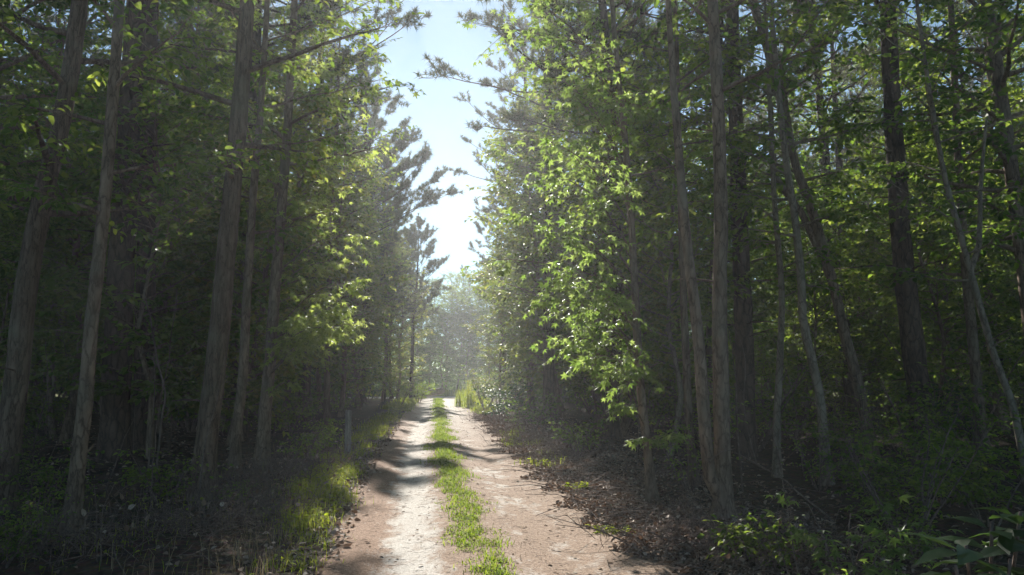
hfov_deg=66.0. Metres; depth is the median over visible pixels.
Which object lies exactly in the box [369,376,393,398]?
shrub
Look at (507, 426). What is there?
dead brush
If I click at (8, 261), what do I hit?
understory tree
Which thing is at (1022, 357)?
shrub
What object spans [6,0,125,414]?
pine tree
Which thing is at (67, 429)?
broadleaf tree
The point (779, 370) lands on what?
broadleaf tree
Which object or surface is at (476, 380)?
shrub
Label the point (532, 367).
edge tree
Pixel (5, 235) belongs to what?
broadleaf tree
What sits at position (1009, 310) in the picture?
understory tree
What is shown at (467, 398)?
tall grass
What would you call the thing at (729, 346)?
shrub
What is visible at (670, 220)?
understory tree
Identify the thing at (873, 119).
broadleaf tree
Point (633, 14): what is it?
pine tree
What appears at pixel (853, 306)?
understory tree
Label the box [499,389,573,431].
shrub
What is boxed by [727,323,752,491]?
bare sapling
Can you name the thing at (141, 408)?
pine tree
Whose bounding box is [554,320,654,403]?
shrub
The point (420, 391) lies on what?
shrub
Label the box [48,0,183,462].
pine tree
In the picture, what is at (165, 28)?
pine tree
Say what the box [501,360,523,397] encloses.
shrub
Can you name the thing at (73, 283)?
understory tree
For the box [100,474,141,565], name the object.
bare sapling
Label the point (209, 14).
pine tree
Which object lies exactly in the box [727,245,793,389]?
understory tree
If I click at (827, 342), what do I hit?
understory tree
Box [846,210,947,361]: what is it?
understory tree
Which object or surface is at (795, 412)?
bare sapling
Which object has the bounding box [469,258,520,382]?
understory tree
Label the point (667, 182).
understory tree
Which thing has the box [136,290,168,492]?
bare sapling
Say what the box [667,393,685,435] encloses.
bare sapling
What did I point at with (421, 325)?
broadleaf tree
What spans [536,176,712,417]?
understory tree
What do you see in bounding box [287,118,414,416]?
edge tree
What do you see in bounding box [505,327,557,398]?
understory tree
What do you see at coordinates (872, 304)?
broadleaf tree
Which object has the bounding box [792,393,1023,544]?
shrub
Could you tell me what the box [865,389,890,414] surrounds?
shrub
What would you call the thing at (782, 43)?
pine tree
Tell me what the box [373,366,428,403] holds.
shrub
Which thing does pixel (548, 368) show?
pine tree
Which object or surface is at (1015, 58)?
broadleaf tree
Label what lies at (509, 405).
shrub
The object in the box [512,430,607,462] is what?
dead brush
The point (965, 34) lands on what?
pine tree
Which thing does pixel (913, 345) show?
pine tree
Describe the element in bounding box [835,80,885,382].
pine tree
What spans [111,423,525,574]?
dry grass
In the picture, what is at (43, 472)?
shrub
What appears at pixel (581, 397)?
shrub
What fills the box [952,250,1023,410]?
understory tree
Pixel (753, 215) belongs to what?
broadleaf tree
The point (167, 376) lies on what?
shrub
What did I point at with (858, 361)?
shrub
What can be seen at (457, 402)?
tall grass
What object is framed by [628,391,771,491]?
shrub
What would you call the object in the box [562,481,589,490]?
weed
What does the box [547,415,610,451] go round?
shrub
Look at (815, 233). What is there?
broadleaf tree
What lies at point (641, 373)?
sweetgum tree
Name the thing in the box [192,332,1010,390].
wood
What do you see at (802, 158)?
pine tree
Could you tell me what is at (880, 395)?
shrub
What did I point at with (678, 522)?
dead brush
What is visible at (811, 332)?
understory tree
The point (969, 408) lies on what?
bare sapling
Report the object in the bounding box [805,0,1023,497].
broadleaf tree
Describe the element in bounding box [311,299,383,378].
understory tree
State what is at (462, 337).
understory tree
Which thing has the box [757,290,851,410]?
understory tree
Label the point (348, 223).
edge tree
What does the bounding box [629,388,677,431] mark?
shrub
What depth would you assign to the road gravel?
9.87 m
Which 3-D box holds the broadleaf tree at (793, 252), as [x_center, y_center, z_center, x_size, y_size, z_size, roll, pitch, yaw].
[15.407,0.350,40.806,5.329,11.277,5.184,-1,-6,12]
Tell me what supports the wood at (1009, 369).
on the ground at (793, 476)
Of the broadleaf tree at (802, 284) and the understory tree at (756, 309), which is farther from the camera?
the understory tree at (756, 309)
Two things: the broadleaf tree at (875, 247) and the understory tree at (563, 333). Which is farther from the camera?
the broadleaf tree at (875, 247)
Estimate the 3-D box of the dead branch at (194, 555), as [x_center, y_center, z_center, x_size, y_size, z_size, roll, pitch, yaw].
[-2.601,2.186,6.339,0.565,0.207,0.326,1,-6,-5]
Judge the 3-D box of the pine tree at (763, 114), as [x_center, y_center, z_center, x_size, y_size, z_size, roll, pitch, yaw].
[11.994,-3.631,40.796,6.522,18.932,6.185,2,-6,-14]
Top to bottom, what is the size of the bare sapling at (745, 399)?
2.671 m
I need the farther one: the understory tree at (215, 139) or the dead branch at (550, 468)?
the understory tree at (215, 139)
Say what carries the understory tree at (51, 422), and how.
on the ground at (793, 476)
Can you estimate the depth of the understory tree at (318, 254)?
20.35 m
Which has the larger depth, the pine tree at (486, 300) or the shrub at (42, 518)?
the pine tree at (486, 300)
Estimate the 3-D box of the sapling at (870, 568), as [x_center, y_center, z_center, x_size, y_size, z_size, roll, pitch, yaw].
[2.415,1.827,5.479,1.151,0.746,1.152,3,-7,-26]
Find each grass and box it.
[1,388,623,574]
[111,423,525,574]
[419,397,521,574]
[454,387,465,406]
[461,378,479,407]
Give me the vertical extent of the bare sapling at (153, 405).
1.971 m
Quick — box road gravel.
[318,408,611,572]
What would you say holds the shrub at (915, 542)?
on the ground at (793, 476)
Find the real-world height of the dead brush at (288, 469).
0.634 m
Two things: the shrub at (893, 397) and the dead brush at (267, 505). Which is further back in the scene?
the shrub at (893, 397)
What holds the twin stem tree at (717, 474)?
on the ground at (793, 476)
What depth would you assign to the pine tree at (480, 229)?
43.10 m
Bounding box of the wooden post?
[344,410,351,455]
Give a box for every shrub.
[0,439,104,504]
[0,484,102,559]
[0,498,76,567]
[15,503,62,530]
[28,365,97,413]
[30,465,54,481]
[92,390,130,410]
[112,448,233,505]
[132,348,202,429]
[133,342,198,422]
[271,422,341,462]
[293,418,352,452]
[339,359,394,404]
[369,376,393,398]
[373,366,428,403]
[383,406,408,416]
[386,385,400,400]
[398,374,437,401]
[457,363,513,408]
[473,381,535,419]
[486,356,560,402]
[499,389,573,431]
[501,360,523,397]
[524,383,560,402]
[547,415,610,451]
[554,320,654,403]
[555,364,593,413]
[560,364,605,414]
[560,370,672,436]
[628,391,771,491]
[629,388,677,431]
[651,309,794,413]
[653,388,696,417]
[659,385,735,441]
[697,505,841,568]
[780,411,880,490]
[781,567,850,574]
[790,401,895,460]
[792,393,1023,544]
[800,313,898,406]
[804,428,959,518]
[825,384,844,413]
[835,459,958,527]
[839,386,952,464]
[850,317,1023,447]
[851,512,956,565]
[860,362,1014,466]
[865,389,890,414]
[866,384,888,410]
[867,384,937,438]
[868,382,890,407]
[872,420,1019,506]
[882,424,1023,527]
[910,406,1007,468]
[926,312,1023,425]
[934,324,1023,426]
[958,346,1023,441]
[1007,378,1023,417]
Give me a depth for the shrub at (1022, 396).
20.32 m
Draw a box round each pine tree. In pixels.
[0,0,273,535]
[0,1,119,149]
[2,7,36,202]
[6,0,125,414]
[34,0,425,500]
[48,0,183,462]
[87,9,186,156]
[93,0,232,449]
[123,2,281,404]
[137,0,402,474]
[157,0,326,382]
[158,0,371,440]
[159,7,220,351]
[159,10,310,193]
[161,9,219,350]
[195,0,432,421]
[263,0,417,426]
[306,77,388,391]
[324,42,464,407]
[331,78,406,396]
[345,109,413,401]
[355,185,422,400]
[357,188,398,348]
[373,221,425,398]
[383,213,452,397]
[414,0,651,423]
[449,17,571,407]
[452,265,479,382]
[467,253,496,389]
[468,162,523,399]
[477,0,726,439]
[554,0,836,446]
[572,0,763,404]
[615,0,845,457]
[684,0,926,420]
[691,54,821,244]
[744,0,923,409]
[745,32,858,376]
[762,111,829,254]
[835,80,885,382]
[838,0,979,462]
[870,0,1023,396]
[901,0,1022,347]
[939,34,1023,303]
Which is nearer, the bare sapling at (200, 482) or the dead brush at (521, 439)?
the bare sapling at (200, 482)
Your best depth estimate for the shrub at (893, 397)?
12.74 m
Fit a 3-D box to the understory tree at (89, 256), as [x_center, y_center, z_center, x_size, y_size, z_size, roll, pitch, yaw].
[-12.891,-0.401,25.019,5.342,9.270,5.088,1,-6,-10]
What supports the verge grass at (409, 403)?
on the ground at (793, 476)
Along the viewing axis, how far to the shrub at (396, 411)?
27.64 m
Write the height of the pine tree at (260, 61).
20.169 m
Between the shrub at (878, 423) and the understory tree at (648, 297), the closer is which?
the shrub at (878, 423)
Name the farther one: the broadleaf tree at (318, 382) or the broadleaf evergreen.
the broadleaf tree at (318, 382)
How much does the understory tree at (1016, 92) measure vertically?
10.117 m
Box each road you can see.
[314,398,678,574]
[338,396,591,398]
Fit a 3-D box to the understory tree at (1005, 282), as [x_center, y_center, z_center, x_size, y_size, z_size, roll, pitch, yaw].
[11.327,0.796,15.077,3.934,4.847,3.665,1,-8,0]
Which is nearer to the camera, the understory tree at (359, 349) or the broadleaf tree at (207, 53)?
the broadleaf tree at (207, 53)
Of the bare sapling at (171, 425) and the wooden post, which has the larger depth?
the bare sapling at (171, 425)
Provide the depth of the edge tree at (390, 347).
40.44 m
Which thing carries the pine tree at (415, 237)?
on the ground at (793, 476)
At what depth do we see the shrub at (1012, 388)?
16.26 m
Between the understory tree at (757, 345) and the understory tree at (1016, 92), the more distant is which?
the understory tree at (757, 345)
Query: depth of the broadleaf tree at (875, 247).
33.87 m
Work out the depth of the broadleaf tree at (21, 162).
13.71 m
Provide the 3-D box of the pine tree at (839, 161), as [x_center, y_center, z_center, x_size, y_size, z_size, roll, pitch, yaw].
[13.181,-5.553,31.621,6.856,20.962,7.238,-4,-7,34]
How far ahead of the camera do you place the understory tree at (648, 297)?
26.51 m
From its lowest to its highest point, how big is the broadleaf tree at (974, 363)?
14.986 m
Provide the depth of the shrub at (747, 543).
6.32 m
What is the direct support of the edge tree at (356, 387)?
on the ground at (793, 476)
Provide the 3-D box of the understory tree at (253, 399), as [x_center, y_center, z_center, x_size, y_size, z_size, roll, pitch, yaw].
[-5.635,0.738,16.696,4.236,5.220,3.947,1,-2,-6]
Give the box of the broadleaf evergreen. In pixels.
[897,507,1023,574]
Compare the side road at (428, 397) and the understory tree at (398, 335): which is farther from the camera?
the understory tree at (398, 335)
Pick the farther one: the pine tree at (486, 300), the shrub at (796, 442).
the pine tree at (486, 300)
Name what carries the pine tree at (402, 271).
on the ground at (793, 476)
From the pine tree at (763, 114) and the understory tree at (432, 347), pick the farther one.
the understory tree at (432, 347)
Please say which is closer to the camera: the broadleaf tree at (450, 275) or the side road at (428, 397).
the side road at (428, 397)
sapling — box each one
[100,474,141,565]
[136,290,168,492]
[142,339,156,492]
[149,288,177,511]
[162,359,171,448]
[197,342,233,501]
[598,320,638,411]
[628,337,638,467]
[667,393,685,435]
[727,313,762,464]
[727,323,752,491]
[747,542,831,574]
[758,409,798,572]
[761,491,964,574]
[764,326,804,480]
[840,304,871,467]
[952,361,985,445]
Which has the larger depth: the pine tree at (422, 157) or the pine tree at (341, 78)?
the pine tree at (341, 78)
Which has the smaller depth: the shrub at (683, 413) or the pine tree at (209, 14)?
the shrub at (683, 413)
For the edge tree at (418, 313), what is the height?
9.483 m
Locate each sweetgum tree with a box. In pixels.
[180,0,426,465]
[456,0,749,501]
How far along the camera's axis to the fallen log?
44.45 m
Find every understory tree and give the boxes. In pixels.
[0,31,175,438]
[0,42,304,458]
[0,140,106,426]
[0,173,21,372]
[0,200,106,428]
[0,200,176,380]
[0,231,69,417]
[8,159,209,394]
[20,145,167,355]
[106,130,288,420]
[133,164,352,406]
[133,204,302,420]
[155,202,349,441]
[255,170,396,395]
[261,172,366,410]
[305,206,398,404]
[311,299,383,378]
[366,278,432,386]
[371,281,433,387]
[391,303,455,386]
[417,308,475,387]
[433,284,484,389]
[433,305,498,386]
[444,270,511,388]
[467,302,522,388]
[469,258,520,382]
[474,188,592,412]
[486,242,608,394]
[487,308,538,386]
[492,259,571,393]
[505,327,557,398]
[524,19,813,457]
[529,230,674,395]
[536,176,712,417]
[555,132,710,411]
[556,231,648,408]
[559,149,778,432]
[650,247,788,391]
[727,244,812,377]
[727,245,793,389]
[731,148,885,420]
[750,187,880,428]
[751,250,840,383]
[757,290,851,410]
[766,266,854,385]
[772,304,830,394]
[786,227,879,407]
[791,252,931,401]
[798,103,1023,424]
[834,247,896,367]
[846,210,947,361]
[852,140,1023,431]
[852,223,1015,401]
[875,263,964,358]
[948,214,1023,375]
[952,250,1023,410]
[973,65,1023,292]
[977,217,1023,353]
[978,271,1023,392]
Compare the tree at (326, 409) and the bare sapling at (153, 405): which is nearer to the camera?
the bare sapling at (153, 405)
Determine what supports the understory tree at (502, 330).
on the ground at (793, 476)
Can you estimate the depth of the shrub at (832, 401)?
28.81 m
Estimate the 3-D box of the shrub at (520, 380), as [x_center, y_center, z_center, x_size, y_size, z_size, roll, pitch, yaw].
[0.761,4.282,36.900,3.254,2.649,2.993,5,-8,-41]
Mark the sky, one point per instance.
(442, 119)
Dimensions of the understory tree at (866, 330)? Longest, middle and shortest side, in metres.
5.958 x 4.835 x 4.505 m
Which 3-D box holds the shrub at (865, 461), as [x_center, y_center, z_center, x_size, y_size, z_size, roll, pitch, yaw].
[3.768,1.971,8.327,1.536,0.975,1.466,-6,-8,43]
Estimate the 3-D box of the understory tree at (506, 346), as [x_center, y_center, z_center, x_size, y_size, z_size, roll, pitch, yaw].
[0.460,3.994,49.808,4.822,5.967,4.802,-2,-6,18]
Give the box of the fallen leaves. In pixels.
[347,406,664,574]
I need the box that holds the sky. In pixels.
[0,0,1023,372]
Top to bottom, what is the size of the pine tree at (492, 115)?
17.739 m
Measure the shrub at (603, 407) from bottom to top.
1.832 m
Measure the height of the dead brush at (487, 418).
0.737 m
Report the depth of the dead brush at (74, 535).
6.62 m
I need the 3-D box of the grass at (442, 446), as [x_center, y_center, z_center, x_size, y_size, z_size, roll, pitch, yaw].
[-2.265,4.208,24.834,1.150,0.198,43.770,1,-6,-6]
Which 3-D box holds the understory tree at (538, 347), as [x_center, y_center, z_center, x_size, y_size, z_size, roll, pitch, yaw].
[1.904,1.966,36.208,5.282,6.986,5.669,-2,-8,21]
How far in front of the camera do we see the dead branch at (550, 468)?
12.45 m
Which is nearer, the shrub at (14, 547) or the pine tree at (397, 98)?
the shrub at (14, 547)
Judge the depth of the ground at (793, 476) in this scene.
9.52 m
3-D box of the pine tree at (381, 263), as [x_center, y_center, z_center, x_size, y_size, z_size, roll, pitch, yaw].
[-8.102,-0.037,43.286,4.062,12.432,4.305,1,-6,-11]
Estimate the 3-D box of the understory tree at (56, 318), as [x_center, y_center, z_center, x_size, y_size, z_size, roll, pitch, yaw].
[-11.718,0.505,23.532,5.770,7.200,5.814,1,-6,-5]
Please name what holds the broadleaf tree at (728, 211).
on the ground at (793, 476)
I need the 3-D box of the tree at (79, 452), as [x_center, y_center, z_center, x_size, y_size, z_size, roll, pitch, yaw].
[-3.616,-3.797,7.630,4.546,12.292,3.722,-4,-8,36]
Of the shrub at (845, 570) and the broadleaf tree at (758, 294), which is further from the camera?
the broadleaf tree at (758, 294)
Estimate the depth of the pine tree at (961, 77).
26.85 m
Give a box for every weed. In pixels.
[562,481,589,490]
[585,524,632,533]
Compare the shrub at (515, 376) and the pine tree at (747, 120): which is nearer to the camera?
the pine tree at (747, 120)
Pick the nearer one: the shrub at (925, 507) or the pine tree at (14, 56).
the shrub at (925, 507)
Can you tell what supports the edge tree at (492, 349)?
on the ground at (793, 476)
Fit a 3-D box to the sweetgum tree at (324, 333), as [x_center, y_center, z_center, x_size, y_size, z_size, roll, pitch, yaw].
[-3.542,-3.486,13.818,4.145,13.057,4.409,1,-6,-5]
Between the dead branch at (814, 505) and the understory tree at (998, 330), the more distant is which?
the understory tree at (998, 330)
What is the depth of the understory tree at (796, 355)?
35.88 m
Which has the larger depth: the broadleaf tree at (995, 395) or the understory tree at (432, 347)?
the understory tree at (432, 347)
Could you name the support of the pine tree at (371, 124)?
on the ground at (793, 476)
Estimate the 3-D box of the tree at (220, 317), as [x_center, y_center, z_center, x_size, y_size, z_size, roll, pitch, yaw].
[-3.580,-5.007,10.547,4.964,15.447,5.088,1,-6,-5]
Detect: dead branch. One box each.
[166,544,217,567]
[535,458,568,470]
[734,447,837,521]
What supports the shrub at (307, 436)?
on the ground at (793, 476)
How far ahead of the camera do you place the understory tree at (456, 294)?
63.51 m
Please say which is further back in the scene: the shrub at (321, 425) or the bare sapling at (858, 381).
the shrub at (321, 425)
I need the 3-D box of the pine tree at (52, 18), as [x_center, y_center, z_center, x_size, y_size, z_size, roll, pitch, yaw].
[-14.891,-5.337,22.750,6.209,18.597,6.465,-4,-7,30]
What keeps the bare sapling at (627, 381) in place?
on the ground at (793, 476)
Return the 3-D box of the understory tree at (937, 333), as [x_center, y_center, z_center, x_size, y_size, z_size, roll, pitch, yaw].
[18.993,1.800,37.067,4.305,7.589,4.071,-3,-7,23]
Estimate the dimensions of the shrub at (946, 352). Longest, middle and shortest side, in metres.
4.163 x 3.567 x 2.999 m
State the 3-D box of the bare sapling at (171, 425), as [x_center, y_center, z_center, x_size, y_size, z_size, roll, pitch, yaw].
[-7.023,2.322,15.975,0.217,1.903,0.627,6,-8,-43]
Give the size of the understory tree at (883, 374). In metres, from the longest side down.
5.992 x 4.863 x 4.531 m
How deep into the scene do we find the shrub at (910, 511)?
7.73 m
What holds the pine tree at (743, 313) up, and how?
on the ground at (793, 476)
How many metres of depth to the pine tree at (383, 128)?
52.93 m
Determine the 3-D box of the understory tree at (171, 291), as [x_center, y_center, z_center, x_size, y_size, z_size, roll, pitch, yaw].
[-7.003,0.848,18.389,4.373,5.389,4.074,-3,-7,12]
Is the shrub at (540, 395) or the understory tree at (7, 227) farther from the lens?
the shrub at (540, 395)
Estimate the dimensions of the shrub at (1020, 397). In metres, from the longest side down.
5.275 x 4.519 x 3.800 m
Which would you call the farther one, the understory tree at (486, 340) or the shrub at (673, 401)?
the understory tree at (486, 340)
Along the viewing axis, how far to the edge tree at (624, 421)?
19.05 m
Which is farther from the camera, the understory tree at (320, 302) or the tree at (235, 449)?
the understory tree at (320, 302)
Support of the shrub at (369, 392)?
on the ground at (793, 476)
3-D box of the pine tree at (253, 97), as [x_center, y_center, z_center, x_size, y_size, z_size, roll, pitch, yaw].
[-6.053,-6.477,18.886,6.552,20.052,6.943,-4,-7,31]
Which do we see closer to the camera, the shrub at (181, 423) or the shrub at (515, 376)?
the shrub at (181, 423)
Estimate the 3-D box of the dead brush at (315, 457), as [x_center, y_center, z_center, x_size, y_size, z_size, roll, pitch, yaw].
[-3.046,2.714,12.354,1.999,0.728,1.960,5,-8,-38]
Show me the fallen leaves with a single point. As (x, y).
(490, 499)
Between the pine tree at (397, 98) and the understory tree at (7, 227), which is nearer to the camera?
the understory tree at (7, 227)
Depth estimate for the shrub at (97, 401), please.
27.13 m
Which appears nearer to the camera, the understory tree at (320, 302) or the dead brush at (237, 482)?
the dead brush at (237, 482)
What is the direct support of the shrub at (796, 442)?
on the ground at (793, 476)
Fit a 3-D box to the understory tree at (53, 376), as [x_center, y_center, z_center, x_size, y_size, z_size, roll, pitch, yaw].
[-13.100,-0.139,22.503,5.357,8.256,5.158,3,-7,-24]
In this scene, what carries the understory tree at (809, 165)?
on the ground at (793, 476)
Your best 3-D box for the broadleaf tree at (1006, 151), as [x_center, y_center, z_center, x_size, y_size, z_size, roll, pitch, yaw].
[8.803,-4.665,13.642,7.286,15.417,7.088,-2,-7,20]
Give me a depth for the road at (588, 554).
8.55 m
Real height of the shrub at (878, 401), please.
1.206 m
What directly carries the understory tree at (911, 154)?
on the ground at (793, 476)
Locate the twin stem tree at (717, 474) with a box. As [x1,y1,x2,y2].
[614,0,875,520]
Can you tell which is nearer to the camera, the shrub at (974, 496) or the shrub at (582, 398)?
the shrub at (974, 496)
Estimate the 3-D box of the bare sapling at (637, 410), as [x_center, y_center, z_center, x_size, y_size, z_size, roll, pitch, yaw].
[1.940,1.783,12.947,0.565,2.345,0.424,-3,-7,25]
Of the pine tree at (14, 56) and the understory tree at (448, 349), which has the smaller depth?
the pine tree at (14, 56)
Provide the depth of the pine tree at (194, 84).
36.95 m
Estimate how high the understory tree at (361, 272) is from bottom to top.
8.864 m
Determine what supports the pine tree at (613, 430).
on the ground at (793, 476)
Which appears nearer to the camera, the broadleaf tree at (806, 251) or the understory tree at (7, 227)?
the understory tree at (7, 227)
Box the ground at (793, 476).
[0,374,1023,574]
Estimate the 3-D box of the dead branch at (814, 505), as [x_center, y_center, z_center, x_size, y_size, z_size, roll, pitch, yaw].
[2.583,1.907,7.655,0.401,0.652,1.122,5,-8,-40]
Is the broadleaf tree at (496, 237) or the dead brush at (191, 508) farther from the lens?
the broadleaf tree at (496, 237)
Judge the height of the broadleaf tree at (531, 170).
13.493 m
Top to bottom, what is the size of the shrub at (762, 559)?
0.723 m
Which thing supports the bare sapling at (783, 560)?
on the ground at (793, 476)
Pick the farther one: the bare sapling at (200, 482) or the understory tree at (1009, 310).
the understory tree at (1009, 310)
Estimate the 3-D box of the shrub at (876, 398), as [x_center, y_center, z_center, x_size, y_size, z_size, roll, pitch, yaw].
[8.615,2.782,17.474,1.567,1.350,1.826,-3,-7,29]
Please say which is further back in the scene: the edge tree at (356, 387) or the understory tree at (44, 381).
the edge tree at (356, 387)
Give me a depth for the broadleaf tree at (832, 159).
37.12 m
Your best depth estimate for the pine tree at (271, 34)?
31.32 m
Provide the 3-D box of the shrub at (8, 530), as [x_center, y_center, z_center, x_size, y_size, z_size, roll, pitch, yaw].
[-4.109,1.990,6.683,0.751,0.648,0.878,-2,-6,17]
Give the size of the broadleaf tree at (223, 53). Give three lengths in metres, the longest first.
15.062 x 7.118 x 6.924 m
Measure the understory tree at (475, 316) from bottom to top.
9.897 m
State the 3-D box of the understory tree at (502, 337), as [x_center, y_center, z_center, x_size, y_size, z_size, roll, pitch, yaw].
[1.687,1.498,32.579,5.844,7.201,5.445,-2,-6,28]
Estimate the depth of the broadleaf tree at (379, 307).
45.41 m
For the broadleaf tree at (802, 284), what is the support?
on the ground at (793, 476)
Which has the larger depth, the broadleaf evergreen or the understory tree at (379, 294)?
the understory tree at (379, 294)
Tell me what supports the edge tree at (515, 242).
on the ground at (793, 476)
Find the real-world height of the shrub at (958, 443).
1.041 m
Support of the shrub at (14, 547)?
on the ground at (793, 476)
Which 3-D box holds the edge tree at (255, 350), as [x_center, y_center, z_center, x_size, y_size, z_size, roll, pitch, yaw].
[-5.048,-0.961,16.149,4.140,8.476,3.857,1,-6,-9]
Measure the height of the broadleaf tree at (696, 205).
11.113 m
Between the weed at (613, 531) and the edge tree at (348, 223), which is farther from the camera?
the edge tree at (348, 223)
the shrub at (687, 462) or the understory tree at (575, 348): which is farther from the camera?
the understory tree at (575, 348)
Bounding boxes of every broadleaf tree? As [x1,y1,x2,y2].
[0,0,42,294]
[0,0,152,243]
[0,0,201,443]
[0,0,233,510]
[50,0,296,382]
[51,0,302,433]
[190,72,339,412]
[289,138,384,408]
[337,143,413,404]
[350,201,407,359]
[397,280,438,389]
[414,276,459,388]
[434,268,473,388]
[442,271,486,386]
[479,81,619,411]
[480,0,707,428]
[559,0,822,485]
[618,0,880,389]
[638,0,919,485]
[653,0,892,477]
[662,0,886,463]
[667,114,773,352]
[704,157,785,318]
[763,55,883,373]
[767,189,813,401]
[802,10,996,312]
[803,167,863,396]
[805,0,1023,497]
[808,39,1019,323]
[810,130,897,405]
[811,0,1023,334]
[825,0,1023,452]
[845,0,1023,430]
[846,188,892,393]
[984,43,1023,275]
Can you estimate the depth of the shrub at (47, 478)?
11.01 m
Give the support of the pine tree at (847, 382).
on the ground at (793, 476)
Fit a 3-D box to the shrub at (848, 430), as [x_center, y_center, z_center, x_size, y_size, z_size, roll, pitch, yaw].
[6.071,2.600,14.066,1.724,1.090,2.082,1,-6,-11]
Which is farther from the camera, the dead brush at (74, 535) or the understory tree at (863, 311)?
the understory tree at (863, 311)
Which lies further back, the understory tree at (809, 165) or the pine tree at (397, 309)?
the pine tree at (397, 309)
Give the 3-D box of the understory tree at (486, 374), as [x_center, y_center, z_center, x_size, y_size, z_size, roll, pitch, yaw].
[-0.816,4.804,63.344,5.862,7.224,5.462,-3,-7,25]
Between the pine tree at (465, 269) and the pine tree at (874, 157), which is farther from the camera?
the pine tree at (465, 269)
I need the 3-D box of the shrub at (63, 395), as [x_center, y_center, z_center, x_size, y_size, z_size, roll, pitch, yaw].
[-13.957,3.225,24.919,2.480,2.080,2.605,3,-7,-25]
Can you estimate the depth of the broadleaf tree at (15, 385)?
9.01 m
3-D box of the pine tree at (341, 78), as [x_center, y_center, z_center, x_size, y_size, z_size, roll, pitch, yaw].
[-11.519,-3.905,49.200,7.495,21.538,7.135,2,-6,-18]
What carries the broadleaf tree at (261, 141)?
on the ground at (793, 476)
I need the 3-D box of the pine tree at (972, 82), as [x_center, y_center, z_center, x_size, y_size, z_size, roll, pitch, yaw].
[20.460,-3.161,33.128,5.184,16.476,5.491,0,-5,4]
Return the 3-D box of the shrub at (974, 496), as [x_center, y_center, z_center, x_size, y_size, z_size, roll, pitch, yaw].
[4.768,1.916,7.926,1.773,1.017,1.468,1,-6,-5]
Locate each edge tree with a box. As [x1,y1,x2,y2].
[141,51,363,446]
[211,3,395,430]
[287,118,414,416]
[316,183,404,408]
[350,230,424,401]
[369,236,434,398]
[459,88,600,418]
[459,240,522,402]
[476,145,586,410]
[525,6,703,436]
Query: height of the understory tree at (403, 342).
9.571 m
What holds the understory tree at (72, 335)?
on the ground at (793, 476)
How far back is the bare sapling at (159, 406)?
8.33 m
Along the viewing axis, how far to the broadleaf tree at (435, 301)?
65.13 m
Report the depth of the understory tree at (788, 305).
38.64 m
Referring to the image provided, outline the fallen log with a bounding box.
[415,388,444,398]
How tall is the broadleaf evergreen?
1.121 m
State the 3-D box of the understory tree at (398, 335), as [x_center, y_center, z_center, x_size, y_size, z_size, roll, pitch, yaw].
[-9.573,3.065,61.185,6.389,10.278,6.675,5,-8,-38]
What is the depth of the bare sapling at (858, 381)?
12.06 m
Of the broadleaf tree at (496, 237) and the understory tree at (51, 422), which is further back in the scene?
the broadleaf tree at (496, 237)
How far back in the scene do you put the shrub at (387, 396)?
42.70 m
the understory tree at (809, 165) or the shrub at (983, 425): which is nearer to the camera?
the shrub at (983, 425)
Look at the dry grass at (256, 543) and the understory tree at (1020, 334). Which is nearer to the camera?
the dry grass at (256, 543)
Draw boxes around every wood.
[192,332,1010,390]
[867,227,1023,394]
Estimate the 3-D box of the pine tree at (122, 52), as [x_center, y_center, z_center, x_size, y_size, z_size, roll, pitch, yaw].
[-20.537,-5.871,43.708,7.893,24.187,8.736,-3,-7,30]
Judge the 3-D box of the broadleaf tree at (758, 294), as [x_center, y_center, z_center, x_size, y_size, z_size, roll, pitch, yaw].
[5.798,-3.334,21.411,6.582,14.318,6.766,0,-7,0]
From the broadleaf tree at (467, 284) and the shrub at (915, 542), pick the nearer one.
the shrub at (915, 542)
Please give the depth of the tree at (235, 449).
12.05 m
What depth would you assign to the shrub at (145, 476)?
9.28 m
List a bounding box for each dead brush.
[0,474,200,571]
[46,476,327,548]
[155,453,336,500]
[157,465,343,526]
[218,440,351,481]
[256,439,367,472]
[461,404,510,421]
[466,412,537,435]
[482,422,565,446]
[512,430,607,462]
[542,480,792,557]
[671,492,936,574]
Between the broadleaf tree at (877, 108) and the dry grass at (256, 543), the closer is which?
the dry grass at (256, 543)

